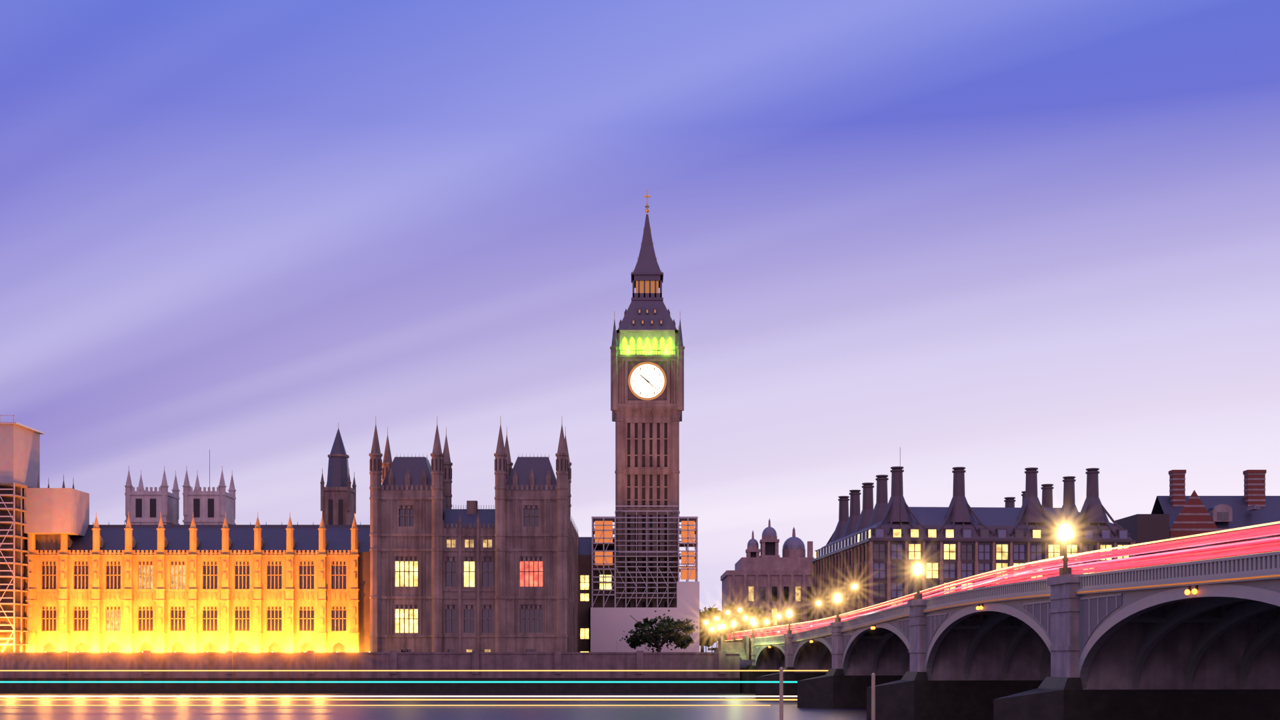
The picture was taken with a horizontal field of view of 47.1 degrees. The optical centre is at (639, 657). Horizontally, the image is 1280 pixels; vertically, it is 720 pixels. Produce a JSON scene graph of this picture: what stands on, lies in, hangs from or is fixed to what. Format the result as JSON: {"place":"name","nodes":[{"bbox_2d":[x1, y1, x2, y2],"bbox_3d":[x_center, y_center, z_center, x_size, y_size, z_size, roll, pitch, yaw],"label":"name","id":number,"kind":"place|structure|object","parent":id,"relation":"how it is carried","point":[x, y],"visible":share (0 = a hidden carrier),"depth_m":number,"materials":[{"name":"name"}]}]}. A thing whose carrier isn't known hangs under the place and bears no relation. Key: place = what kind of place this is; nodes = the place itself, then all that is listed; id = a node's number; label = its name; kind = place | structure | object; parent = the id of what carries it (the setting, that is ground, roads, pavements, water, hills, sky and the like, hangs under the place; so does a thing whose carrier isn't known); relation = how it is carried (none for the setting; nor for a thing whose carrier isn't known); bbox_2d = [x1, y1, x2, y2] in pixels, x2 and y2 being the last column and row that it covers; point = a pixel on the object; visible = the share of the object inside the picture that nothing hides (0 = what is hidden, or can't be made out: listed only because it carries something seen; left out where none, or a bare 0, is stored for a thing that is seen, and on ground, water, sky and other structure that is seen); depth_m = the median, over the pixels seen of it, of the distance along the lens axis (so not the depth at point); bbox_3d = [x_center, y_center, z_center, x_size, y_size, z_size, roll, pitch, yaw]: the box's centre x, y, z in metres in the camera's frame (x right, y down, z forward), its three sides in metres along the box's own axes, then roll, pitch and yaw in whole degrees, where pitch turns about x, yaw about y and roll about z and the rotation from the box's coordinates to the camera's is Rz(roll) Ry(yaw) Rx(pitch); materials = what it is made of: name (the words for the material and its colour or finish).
{"place":"outdoors","nodes":[
{"label":"outdoors","id":0,"kind":"place"},
{"bbox_2d":[0,415,89,651],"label":"scaffolded building","id":1,"kind":"structure","parent":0,"point":[27,507],"depth_m":263.34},
{"bbox_2d":[24,512,369,651],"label":"palace wing","id":2,"kind":"structure","parent":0,"point":[193,587],"depth_m":266.00,"materials":[{"name":"beige stone"}]},
{"bbox_2d":[0,693,866,719],"bbox_3d":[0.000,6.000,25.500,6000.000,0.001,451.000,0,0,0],"label":"water","id":3,"kind":"structure","parent":0,"point":[792,711],"depth_m":172.55,"materials":[{"name":"black liquid"}]},
{"bbox_2d":[0,670,828,705],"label":"light trails","id":4,"kind":"object","parent":3,"relation":"in","point":[396,699],"visible":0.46,"depth_m":189.95,"materials":[{"name":"multicoloured"}]},
{"bbox_2d":[779,666,875,719],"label":"mooring posts","id":5,"kind":"object","parent":3,"relation":"in","point":[781,695],"visible":1,"depth_m":103.89,"materials":[{"name":"metal"}]},
{"bbox_2d":[708,551,1279,719],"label":"bridge","id":6,"kind":"structure","parent":3,"relation":"in","point":[1153,643],"depth_m":98.27,"materials":[{"name":"grey stone"}]},
{"bbox_2d":[717,522,1071,641],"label":"street lamps","id":7,"kind":"object","parent":6,"relation":"on","point":[1065,534],"visible":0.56,"depth_m":138.81,"materials":[{"name":"yellow metal"}]},
{"bbox_2d":[768,585,1197,647],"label":"bridge lights","id":8,"kind":"object","parent":6,"relation":"on","point":[1187,593],"visible":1,"depth_m":80.37,"materials":[{"name":"yellow metal"}]},
{"bbox_2d":[717,521,1279,641],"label":"light trails","id":9,"kind":"object","parent":6,"relation":"on","point":[1022,573],"visible":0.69,"depth_m":103.12,"materials":[{"name":"red"}]},
{"bbox_2d":[0,0,1279,651],"label":"sky","id":10,"kind":"structure","parent":0,"point":[995,240],"materials":[{"name":"purple"}]},
{"bbox_2d":[717,635,749,659],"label":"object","id":11,"kind":"structure","parent":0,"point":[743,648],"depth_m":255.90,"materials":[{"name":"stone"}]},
{"bbox_2d":[811,447,1135,627],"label":"building","id":12,"kind":"structure","parent":0,"point":[879,551],"depth_m":283.20,"materials":[{"name":"stone"}]},
{"bbox_2d":[1114,470,1279,567],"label":"building","id":13,"kind":"structure","parent":0,"point":[1177,513],"depth_m":340.31,"materials":[{"name":"red brick"}]},
{"label":"ground","id":14,"kind":"structure","parent":0,"visible":0},
{"bbox_2d":[36,422,356,549],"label":"distant towers","id":15,"kind":"structure","parent":14,"relation":"on","point":[338,501],"depth_m":329.38,"materials":[{"name":"grey stone"}]},
{"bbox_2d":[0,650,739,693],"bbox_3d":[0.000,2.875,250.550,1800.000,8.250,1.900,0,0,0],"label":"embankment wall","id":16,"kind":"structure","parent":14,"relation":"on","point":[391,660],"depth_m":250.00,"materials":[{"name":"stone"}]},
{"bbox_2d":[368,416,579,651],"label":"palace building","id":17,"kind":"structure","parent":14,"relation":"on","point":[503,577],"depth_m":255.40,"materials":[{"name":"stone"}]},
{"bbox_2d":[578,536,618,651],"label":"building","id":18,"kind":"structure","parent":14,"relation":"on","point":[585,575],"depth_m":298.00,"materials":[{"name":"stone"}]},
{"bbox_2d":[589,505,699,651],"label":"tower scaffold hoarding","id":19,"kind":"object","parent":14,"relation":"on","point":[608,626],"visible":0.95,"depth_m":294.89,"materials":[{"name":"grey metal"}]},
{"bbox_2d":[610,190,684,607],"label":"clock tower","id":20,"kind":"structure","parent":14,"relation":"on","point":[647,347],"depth_m":300.45,"materials":[{"name":"brown stone"}]},
{"bbox_2d":[619,609,697,651],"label":"tree","id":21,"kind":"object","parent":14,"relation":"on","point":[670,628],"visible":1,"depth_m":269.60,"materials":[{"name":"green plant"}]},
{"bbox_2d":[699,604,777,651],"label":"embankment trees","id":22,"kind":"object","parent":14,"relation":"on","point":[711,614],"visible":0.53,"depth_m":319.48,"materials":[{"name":"yellow plant"}]},
{"bbox_2d":[720,518,813,641],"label":"government offices domes","id":23,"kind":"structure","parent":14,"relation":"on","point":[773,581],"depth_m":400.00,"materials":[{"name":"beige stone"}]},
{"bbox_2d":[704,584,856,651],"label":"street lamps","id":24,"kind":"object","parent":14,"relation":"on","point":[854,586],"visible":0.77,"depth_m":274.99,"materials":[{"name":"grey metal"}]}
]}

